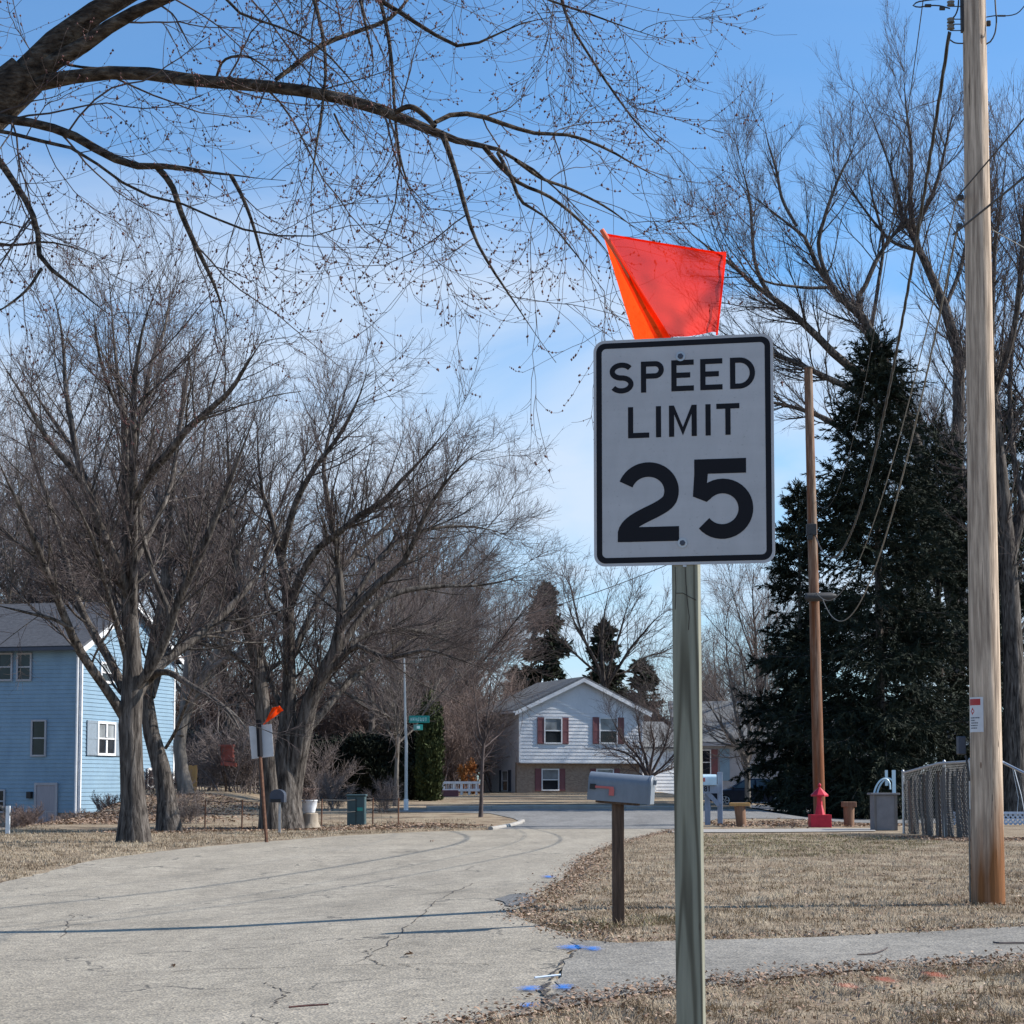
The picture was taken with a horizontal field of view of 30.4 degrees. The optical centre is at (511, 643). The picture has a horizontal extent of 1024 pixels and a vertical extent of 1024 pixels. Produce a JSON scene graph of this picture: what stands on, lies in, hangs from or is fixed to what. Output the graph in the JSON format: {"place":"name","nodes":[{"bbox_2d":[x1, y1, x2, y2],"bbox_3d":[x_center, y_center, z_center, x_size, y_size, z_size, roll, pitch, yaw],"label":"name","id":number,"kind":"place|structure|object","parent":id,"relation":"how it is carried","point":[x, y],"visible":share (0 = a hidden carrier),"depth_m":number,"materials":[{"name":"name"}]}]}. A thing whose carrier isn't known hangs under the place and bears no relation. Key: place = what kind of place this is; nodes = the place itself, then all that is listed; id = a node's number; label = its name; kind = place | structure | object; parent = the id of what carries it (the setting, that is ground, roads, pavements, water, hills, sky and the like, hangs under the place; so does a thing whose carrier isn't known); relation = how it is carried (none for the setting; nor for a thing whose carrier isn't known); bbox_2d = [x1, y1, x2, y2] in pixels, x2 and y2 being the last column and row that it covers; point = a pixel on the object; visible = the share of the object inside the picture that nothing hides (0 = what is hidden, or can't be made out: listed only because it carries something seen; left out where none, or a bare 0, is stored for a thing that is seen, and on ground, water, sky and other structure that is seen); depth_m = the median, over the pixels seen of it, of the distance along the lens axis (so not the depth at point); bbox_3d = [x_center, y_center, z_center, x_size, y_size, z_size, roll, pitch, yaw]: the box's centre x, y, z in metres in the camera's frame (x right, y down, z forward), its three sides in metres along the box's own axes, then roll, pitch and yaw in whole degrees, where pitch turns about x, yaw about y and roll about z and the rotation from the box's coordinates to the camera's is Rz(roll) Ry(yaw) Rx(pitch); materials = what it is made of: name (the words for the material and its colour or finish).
{"place":"outdoors","nodes":[
{"label":"outdoors","id":0,"kind":"place"},
{"bbox_2d":[0,829,667,1023],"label":"road","id":1,"kind":"structure","parent":0,"point":[315,911],"depth_m":18.41,"materials":[{"name":"concrete"}]},
{"bbox_2d":[61,885,575,1023],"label":"road cracks","id":2,"kind":"object","parent":1,"relation":"on","point":[548,983],"visible":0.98,"depth_m":13.90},
{"bbox_2d":[0,784,1023,1023],"bbox_3d":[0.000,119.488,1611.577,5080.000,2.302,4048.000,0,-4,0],"label":"ground","id":3,"kind":"structure","parent":0,"point":[579,798],"depth_m":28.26,"materials":[{"name":"plant"}]},
{"bbox_2d":[0,804,47,829],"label":"bare shrub","id":4,"kind":"object","parent":3,"relation":"on","point":[20,821],"visible":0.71,"depth_m":74.58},
{"bbox_2d":[0,365,179,614],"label":"bare tree","id":5,"kind":"object","parent":3,"relation":"on","point":[29,582],"visible":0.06,"depth_m":100.11,"materials":[{"name":"plant"}]},
{"bbox_2d":[0,602,183,826],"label":"blue house","id":6,"kind":"structure","parent":3,"relation":"on","point":[59,744],"depth_m":78.62,"materials":[{"name":"wood"}]},
{"bbox_2d":[0,653,12,680],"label":"window","id":7,"kind":"structure","parent":6,"relation":"in","point":[4,657],"depth_m":78.97,"materials":[{"name":"grey"}]},
{"bbox_2d":[16,653,31,680],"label":"window","id":8,"kind":"structure","parent":6,"relation":"in","point":[26,662],"depth_m":78.76,"materials":[{"name":"grey"}]},
{"bbox_2d":[30,720,46,756],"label":"window","id":9,"kind":"structure","parent":6,"relation":"in","point":[38,739],"depth_m":78.36,"materials":[{"name":"grey"}]},
{"bbox_2d":[34,783,57,822],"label":"door","id":10,"kind":"structure","parent":6,"relation":"in","point":[46,794],"depth_m":78.01,"materials":[{"name":"grey"}]},
{"bbox_2d":[97,721,115,755],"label":"window","id":11,"kind":"structure","parent":6,"relation":"in","point":[106,730],"depth_m":80.04,"materials":[{"name":"white paint"}]},
{"bbox_2d":[0,314,188,603],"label":"bare tree","id":12,"kind":"object","parent":3,"relation":"on","point":[6,566],"visible":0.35,"depth_m":96.11,"materials":[{"name":"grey plant"}]},
{"bbox_2d":[0,372,266,642],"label":"bare tree","id":13,"kind":"object","parent":3,"relation":"on","point":[40,487],"visible":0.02,"depth_m":123.63,"materials":[{"name":"plant"}]},
{"bbox_2d":[0,387,275,637],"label":"bare tree","id":14,"kind":"object","parent":3,"relation":"on","point":[142,591],"visible":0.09,"depth_m":100.42,"materials":[{"name":"brown plant"}]},
{"bbox_2d":[30,299,296,831],"bbox_3d":[-10.463,-2.253,53.083,8.449,15.159,8.206,0,-4,0],"label":"maple tree","id":15,"kind":"object","parent":3,"relation":"on","point":[168,818],"visible":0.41,"depth_m":51.83,"materials":[{"name":"brown plant"}]},
{"bbox_2d":[0,164,382,842],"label":"maple tree","id":16,"kind":"object","parent":3,"relation":"on","point":[132,680],"visible":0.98,"depth_m":42.53,"materials":[{"name":"brown plant"}]},
{"bbox_2d":[175,785,212,823],"bbox_3d":[-9.943,4.947,57.648,1.833,1.270,1.239,0,-4,0],"label":"bare shrub","id":17,"kind":"object","parent":3,"relation":"on","point":[191,813],"visible":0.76,"depth_m":57.71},
{"bbox_2d":[163,722,242,790],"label":"bare shrub","id":18,"kind":"object","parent":3,"relation":"on","point":[204,761],"visible":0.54,"depth_m":77.43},
{"bbox_2d":[0,261,410,730],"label":"bare tree","id":19,"kind":"object","parent":3,"relation":"on","point":[299,465],"visible":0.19,"depth_m":98.17,"materials":[{"name":"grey plant"}]},
{"bbox_2d":[174,712,247,785],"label":"bare shrub","id":20,"kind":"object","parent":3,"relation":"on","point":[195,737],"visible":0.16,"depth_m":92.00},
{"bbox_2d":[172,709,277,793],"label":"bare shrub","id":21,"kind":"object","parent":3,"relation":"on","point":[248,772],"visible":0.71,"depth_m":76.55,"materials":[{"name":"plant"}]},
{"bbox_2d":[220,745,236,791],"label":"bird feeder","id":22,"kind":"object","parent":3,"relation":"on","point":[229,752],"visible":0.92,"depth_m":76.42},
{"bbox_2d":[207,701,278,792],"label":"bare shrub","id":23,"kind":"object","parent":3,"relation":"on","point":[276,724],"visible":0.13,"depth_m":79.37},
{"bbox_2d":[175,641,324,739],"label":"bare shrub","id":24,"kind":"object","parent":3,"relation":"on","point":[229,702],"visible":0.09,"depth_m":110.28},
{"bbox_2d":[169,449,335,794],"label":"bare tree","id":25,"kind":"object","parent":3,"relation":"on","point":[183,778],"visible":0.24,"depth_m":72.09,"materials":[{"name":"brown plant"}]},
{"bbox_2d":[108,391,408,731],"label":"bare tree","id":26,"kind":"object","parent":3,"relation":"on","point":[249,677],"visible":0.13,"depth_m":100.08,"materials":[{"name":"plant"}]},
{"bbox_2d":[249,719,273,841],"bbox_3d":[-5.651,3.187,42.315,0.570,2.962,0.177,0,-4,0],"label":"road sign","id":27,"kind":"object","parent":3,"relation":"on","point":[261,742],"visible":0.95,"depth_m":42.44,"materials":[{"name":"metal"}]},
{"bbox_2d":[270,789,286,832],"bbox_3d":[-6.194,4.494,49.875,0.380,1.270,0.572,0,-4,0],"label":"mailbox","id":28,"kind":"object","parent":3,"relation":"on","point":[278,795],"visible":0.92,"depth_m":49.65,"materials":[{"name":"metal"}]},
{"bbox_2d":[204,798,398,827],"bbox_3d":[-6.084,5.032,55.401,5.842,0.972,1.096,2,-5,-29],"label":"wire fence","id":29,"kind":"object","parent":3,"relation":"on","point":[252,813],"visible":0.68,"depth_m":55.49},
{"bbox_2d":[232,635,386,743],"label":"bare shrub","id":30,"kind":"object","parent":3,"relation":"on","point":[298,696],"visible":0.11,"depth_m":111.45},
{"bbox_2d":[303,813,319,828],"bbox_3d":[-5.774,5.099,53.897,0.840,0.516,0.819,0,-4,0],"label":"tree stump","id":31,"kind":"object","parent":3,"relation":"on","point":[311,820],"visible":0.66,"depth_m":53.69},
{"bbox_2d":[302,788,320,812],"bbox_3d":[-5.859,4.483,54.000,0.912,0.708,1.050,0,-4,0],"label":"planter","id":32,"kind":"object","parent":31,"relation":"on","point":[309,804],"visible":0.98,"depth_m":53.78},
{"bbox_2d":[302,732,341,798],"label":"bush","id":33,"kind":"object","parent":3,"relation":"on","point":[316,745],"visible":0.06,"depth_m":85.52,"materials":[{"name":"plant"}]},
{"bbox_2d":[308,767,358,808],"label":"bare shrub","id":34,"kind":"object","parent":3,"relation":"on","point":[328,794],"visible":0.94,"depth_m":69.75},
{"bbox_2d":[302,730,367,802],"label":"bare shrub","id":35,"kind":"object","parent":3,"relation":"on","point":[310,775],"visible":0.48,"depth_m":79.92,"materials":[{"name":"plant"}]},
{"bbox_2d":[110,295,585,830],"bbox_3d":[-4.543,-2.135,54.561,13.650,15.181,12.489,0,-4,0],"label":"maple tree","id":36,"kind":"object","parent":3,"relation":"on","point":[284,767],"visible":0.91,"depth_m":53.22,"materials":[{"name":"brown plant"}]},
{"bbox_2d":[181,389,520,732],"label":"bare tree","id":37,"kind":"object","parent":3,"relation":"on","point":[371,726],"visible":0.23,"depth_m":100.03,"materials":[{"name":"plant"}]},
{"bbox_2d":[346,794,367,825],"bbox_3d":[-4.683,5.066,56.836,0.600,1.033,0.660,0,-4,0],"label":"utility cabinet","id":38,"kind":"object","parent":3,"relation":"on","point":[358,817],"visible":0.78,"depth_m":56.54,"materials":[{"name":"teal metal"}]},
{"bbox_2d":[310,727,415,800],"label":"yew hedge","id":39,"kind":"object","parent":3,"relation":"on","point":[374,751],"visible":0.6,"depth_m":83.15,"materials":[{"name":"green plant"}]},
{"bbox_2d":[279,669,449,741],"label":"bare shrub","id":40,"kind":"object","parent":3,"relation":"on","point":[353,717],"visible":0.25,"depth_m":111.79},
{"bbox_2d":[362,773,408,812],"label":"bare shrub","id":41,"kind":"object","parent":3,"relation":"on","point":[387,796],"visible":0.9,"depth_m":65.69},
{"bbox_2d":[275,529,501,805],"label":"bare tree","id":42,"kind":"object","parent":3,"relation":"on","point":[396,708],"visible":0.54,"depth_m":74.00,"materials":[{"name":"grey plant"}]},
{"bbox_2d":[0,0,808,482],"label":"silver maple","id":43,"kind":"object","parent":3,"relation":"on","point":[30,74],"visible":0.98,"depth_m":12.32,"materials":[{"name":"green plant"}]},
{"bbox_2d":[400,707,418,799],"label":"arborvitae","id":44,"kind":"object","parent":3,"relation":"on","point":[411,745],"visible":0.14,"depth_m":85.39,"materials":[{"name":"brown plant"}]},
{"bbox_2d":[403,658,428,809],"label":"street sign","id":45,"kind":"object","parent":3,"relation":"on","point":[418,719],"visible":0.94,"depth_m":67.84,"materials":[{"name":"metal"}]},
{"bbox_2d":[287,421,563,713],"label":"bare tree","id":46,"kind":"object","parent":3,"relation":"on","point":[444,550],"visible":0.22,"depth_m":106.93,"materials":[{"name":"brown plant"}]},
{"bbox_2d":[339,680,512,793],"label":"bare shrub","id":47,"kind":"object","parent":3,"relation":"on","point":[454,740],"visible":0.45,"depth_m":103.15,"materials":[{"name":"plant"}]},
{"bbox_2d":[319,631,539,791],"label":"bare tree","id":48,"kind":"object","parent":3,"relation":"on","point":[489,785],"visible":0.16,"depth_m":109.10,"materials":[{"name":"plant"}]},
{"bbox_2d":[412,683,447,800],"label":"arborvitae","id":49,"kind":"object","parent":3,"relation":"on","point":[430,748],"visible":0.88,"depth_m":83.45,"materials":[{"name":"green plant"}]},
{"bbox_2d":[296,452,582,717],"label":"bare tree","id":50,"kind":"object","parent":3,"relation":"on","point":[522,618],"visible":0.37,"depth_m":109.59,"materials":[{"name":"plant"}]},
{"bbox_2d":[378,697,511,792],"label":"bare shrub","id":51,"kind":"object","parent":3,"relation":"on","point":[446,742],"visible":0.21,"depth_m":105.55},
{"bbox_2d":[443,781,479,794],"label":"rail fence","id":52,"kind":"object","parent":3,"relation":"on","point":[476,789],"visible":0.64,"depth_m":99.64,"materials":[{"name":"white paint"}]},
{"bbox_2d":[456,757,479,793],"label":"russet shrub","id":53,"kind":"object","parent":3,"relation":"on","point":[471,767],"visible":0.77,"depth_m":101.18,"materials":[{"name":"orange plant"}]},
{"bbox_2d":[393,556,561,779],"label":"bare tree","id":54,"kind":"object","parent":3,"relation":"on","point":[533,652],"visible":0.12,"depth_m":119.46,"materials":[{"name":"brown plant"}]},
{"bbox_2d":[443,635,520,816],"bbox_3d":[-0.866,2.673,62.625,2.214,6.210,3.318,-1,-4,17],"label":"young tree","id":55,"kind":"object","parent":3,"relation":"on","point":[481,756],"visible":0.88,"depth_m":62.42,"materials":[{"name":"brown plant"}]},
{"bbox_2d":[376,506,596,786],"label":"bare tree","id":56,"kind":"object","parent":3,"relation":"on","point":[532,621],"visible":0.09,"depth_m":130.84,"materials":[{"name":"brown plant"}]},
{"bbox_2d":[453,655,544,780],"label":"bare shrub","id":57,"kind":"object","parent":3,"relation":"on","point":[502,690],"visible":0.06,"depth_m":118.56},
{"bbox_2d":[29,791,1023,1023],"bbox_3d":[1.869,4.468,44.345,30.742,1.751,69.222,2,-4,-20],"label":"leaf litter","id":58,"kind":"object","parent":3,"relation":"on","point":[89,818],"visible":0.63,"depth_m":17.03,"materials":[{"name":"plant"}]},
{"bbox_2d":[511,579,573,690],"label":"spruce tree","id":59,"kind":"object","parent":3,"relation":"on","point":[556,669],"visible":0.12,"depth_m":141.35,"materials":[{"name":"plant"}]},
{"bbox_2d":[426,805,710,809],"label":"kerb","id":60,"kind":"structure","parent":3,"relation":"on","point":[541,807],"depth_m":69.71,"materials":[{"name":"concrete"}]},
{"bbox_2d":[471,677,673,793],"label":"white house","id":61,"kind":"structure","parent":3,"relation":"on","point":[553,755],"depth_m":107.24,"materials":[{"name":"plastic"}]},
{"bbox_2d":[541,769,558,790],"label":"window","id":62,"kind":"structure","parent":61,"relation":"in","point":[549,777],"depth_m":106.79,"materials":[{"name":"glass"}]},
{"bbox_2d":[544,717,561,743],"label":"window","id":63,"kind":"structure","parent":61,"relation":"in","point":[552,726],"depth_m":106.55,"materials":[{"name":"glass"}]},
{"bbox_2d":[599,717,617,743],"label":"window","id":64,"kind":"structure","parent":61,"relation":"in","point":[604,730],"depth_m":107.71,"materials":[{"name":"glass"}]},
{"bbox_2d":[582,617,627,698],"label":"spruce tree","id":65,"kind":"object","parent":3,"relation":"on","point":[594,676],"visible":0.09,"depth_m":149.76,"materials":[{"name":"plant"}]},
{"bbox_2d":[525,535,717,692],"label":"bare tree","id":66,"kind":"object","parent":3,"relation":"on","point":[603,677],"visible":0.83,"depth_m":132.48,"materials":[{"name":"brown plant"}]},
{"bbox_2d":[587,771,656,924],"bbox_3d":[1.060,2.051,17.991,0.661,1.657,0.220,-1,-4,15],"label":"mailbox","id":67,"kind":"object","parent":3,"relation":"on","point":[618,791],"visible":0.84,"depth_m":17.97,"materials":[{"name":"grey paint"}]},
{"bbox_2d":[582,678,710,777],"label":"ornamental tree","id":68,"kind":"object","parent":3,"relation":"on","point":[648,770],"visible":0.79,"depth_m":87.72,"materials":[{"name":"brown plant"}]},
{"bbox_2d":[625,657,667,721],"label":"spruce tree","id":69,"kind":"object","parent":3,"relation":"on","point":[635,675],"visible":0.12,"depth_m":154.65,"materials":[{"name":"plant"}]},
{"bbox_2d":[593,334,774,1023],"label":"speed limit sign","id":70,"kind":"object","parent":3,"relation":"on","point":[684,483],"visible":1,"depth_m":6.35,"materials":[{"name":"painted sheet metal"},{"name":"white reflective sheeting"},{"name":"black paint"}]},
{"bbox_2d":[600,228,725,338],"bbox_3d":[0.547,-1.213,6.463,0.464,0.446,0.185,-2,-5,26],"label":"warning flag","id":71,"kind":"object","parent":70,"relation":"on","point":[668,290],"visible":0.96,"depth_m":6.48,"materials":[{"name":"red fabric"}]},
{"bbox_2d":[610,620,771,725],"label":"bare tree","id":72,"kind":"object","parent":3,"relation":"on","point":[671,677],"visible":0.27,"depth_m":141.26,"materials":[{"name":"plant"}]},
{"bbox_2d":[703,772,722,824],"bbox_3d":[5.998,4.710,56.983,0.749,1.646,0.370,0,-4,0],"label":"mailbox","id":73,"kind":"object","parent":3,"relation":"on","point":[712,783],"visible":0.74,"depth_m":56.95,"materials":[{"name":"blue paint"}]},
{"bbox_2d":[666,600,775,700],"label":"bare tree","id":74,"kind":"object","parent":3,"relation":"on","point":[713,680],"visible":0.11,"depth_m":150.47,"materials":[{"name":"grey plant"}]},
{"bbox_2d":[729,803,749,826],"bbox_3d":[6.736,5.096,55.780,0.592,0.771,0.338,0,-4,0],"label":"log pedestal","id":75,"kind":"object","parent":3,"relation":"on","point":[740,813],"visible":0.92,"depth_m":55.64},
{"bbox_2d":[702,608,781,806],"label":"bare tree","id":76,"kind":"object","parent":3,"relation":"on","point":[745,760],"visible":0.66,"depth_m":91.58,"materials":[{"name":"brown plant"}]},
{"bbox_2d":[550,833,945,931],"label":"grass","id":77,"kind":"structure","parent":3,"relation":"on","point":[770,854],"depth_m":39.47,"materials":[{"name":"plant"}]},
{"bbox_2d":[661,532,873,723],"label":"bare tree","id":78,"kind":"object","parent":3,"relation":"on","point":[755,634],"visible":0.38,"depth_m":127.77,"materials":[{"name":"plant"}]},
{"bbox_2d":[668,701,867,802],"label":"grey house","id":79,"kind":"structure","parent":3,"relation":"on","point":[729,770],"depth_m":121.76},
{"bbox_2d":[729,478,852,813],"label":"spruce tree","id":80,"kind":"object","parent":3,"relation":"on","point":[784,572],"visible":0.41,"depth_m":77.95,"materials":[{"name":"plant"}]},
{"bbox_2d":[803,366,836,813],"bbox_3d":[9.313,-1.403,57.077,0.976,14.184,0.658,0,-4,0],"label":"utility pole","id":81,"kind":"object","parent":3,"relation":"on","point":[812,598],"visible":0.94,"depth_m":57.04,"materials":[{"name":"brown wood"}]},
{"bbox_2d":[816,2,922,508],"bbox_3d":[7.000,-4.947,39.460,0.012,2.345,36.248,-1,-4,7],"label":"service cable","id":82,"kind":"object","parent":81,"relation":"attached to","point":[890,230],"visible":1,"depth_m":26.48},
{"bbox_2d":[815,31,950,558],"bbox_3d":[7.117,-4.037,39.393,0.046,3.332,36.213,0,-4,7],"label":"power cable","id":83,"kind":"object","parent":81,"relation":"attached to","point":[919,220],"visible":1,"depth_m":26.24,"materials":[{"name":"rubber"}]},
{"bbox_2d":[822,228,957,621],"bbox_3d":[7.238,-2.121,39.252,0.027,2.574,36.226,-1,-4,7],"label":"service cable","id":84,"kind":"object","parent":81,"relation":"attached to","point":[950,262],"visible":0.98,"depth_m":26.20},
{"bbox_2d":[808,783,831,827],"bbox_3d":[9.083,4.787,55.633,0.611,1.332,0.527,0,-4,0],"label":"fire hydrant","id":85,"kind":"object","parent":3,"relation":"on","point":[819,818],"visible":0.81,"depth_m":55.41,"materials":[{"name":"metal"}]},
{"bbox_2d":[625,0,1023,738],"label":"willow tree","id":86,"kind":"object","parent":3,"relation":"on","point":[857,302],"visible":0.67,"depth_m":98.00,"materials":[{"name":"brown plant"}]},
{"bbox_2d":[841,802,856,826],"bbox_3d":[10.090,5.135,56.435,0.406,0.795,0.342,0,-4,0],"label":"log pedestal","id":87,"kind":"object","parent":3,"relation":"on","point":[848,810],"visible":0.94,"depth_m":56.29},
{"bbox_2d":[740,314,1002,819],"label":"spruce tree","id":88,"kind":"object","parent":3,"relation":"on","point":[857,720],"visible":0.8,"depth_m":71.27,"materials":[{"name":"plant"}]},
{"bbox_2d":[867,793,899,830],"bbox_3d":[10.466,4.732,53.063,0.800,1.049,0.720,0,-4,0],"label":"storage bin","id":89,"kind":"object","parent":3,"relation":"on","point":[883,812],"visible":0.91,"depth_m":52.76,"materials":[{"name":"grey plastic"}]},
{"bbox_2d":[823,318,1023,674],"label":"bare tree","id":90,"kind":"object","parent":3,"relation":"on","point":[939,417],"depth_m":101.81,"materials":[{"name":"brown plant"}]},
{"bbox_2d":[901,758,970,837],"bbox_3d":[10.651,3.913,47.208,0.249,2.025,5.820,0,-4,-4],"label":"chain link fence","id":91,"kind":"object","parent":3,"relation":"on","point":[943,789],"visible":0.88,"depth_m":47.20,"materials":[{"name":"metal"}]},
{"bbox_2d":[861,400,1023,800],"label":"spruce tree","id":92,"kind":"object","parent":3,"relation":"on","point":[951,485],"visible":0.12,"depth_m":79.11,"materials":[{"name":"plant"}]},
{"bbox_2d":[891,59,1023,818],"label":"willow tree","id":93,"kind":"object","parent":3,"relation":"on","point":[1009,533],"visible":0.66,"depth_m":70.20,"materials":[{"name":"brown plant"}]},
{"bbox_2d":[912,0,1023,905],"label":"utility pole","id":94,"kind":"object","parent":3,"relation":"on","point":[986,853],"visible":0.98,"depth_m":21.07,"materials":[{"name":"wood"}]},
{"bbox_2d":[816,196,956,600],"bbox_3d":[7.155,-2.659,39.292,0.016,2.241,36.204,0,-4,7],"label":"service cable","id":95,"kind":"object","parent":94,"relation":"attached to","point":[912,385],"visible":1,"depth_m":26.32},
{"bbox_2d":[949,388,1023,764],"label":"spruce tree","id":96,"kind":"object","parent":3,"relation":"on","point":[1018,445],"visible":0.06,"depth_m":84.56,"materials":[{"name":"green wood"}]},
{"bbox_2d":[0,0,1023,779],"label":"sky","id":97,"kind":"structure","parent":0,"point":[787,62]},
{"bbox_2d":[399,809,1022,828],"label":"cross street","id":98,"kind":"structure","parent":0,"point":[593,818],"depth_m":62.38,"materials":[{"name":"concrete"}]},
{"bbox_2d":[670,828,875,831],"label":"sidewalk","id":99,"kind":"structure","parent":0,"point":[789,830],"depth_m":52.04,"materials":[{"name":"concrete"}]},
{"bbox_2d":[542,926,1023,1009],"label":"sidewalk","id":100,"kind":"structure","parent":0,"point":[604,964],"depth_m":14.71,"materials":[{"name":"concrete"}]},
{"bbox_2d":[711,801,856,815],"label":"parking pad","id":101,"kind":"object","parent":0,"point":[761,807],"visible":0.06,"depth_m":96.21,"materials":[{"name":"concrete"}]},
{"bbox_2d":[704,778,780,804],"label":"parked car","id":102,"kind":"object","parent":101,"relation":"on","point":[734,792],"visible":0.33,"depth_m":96.82,"materials":[{"name":"blue paint"}]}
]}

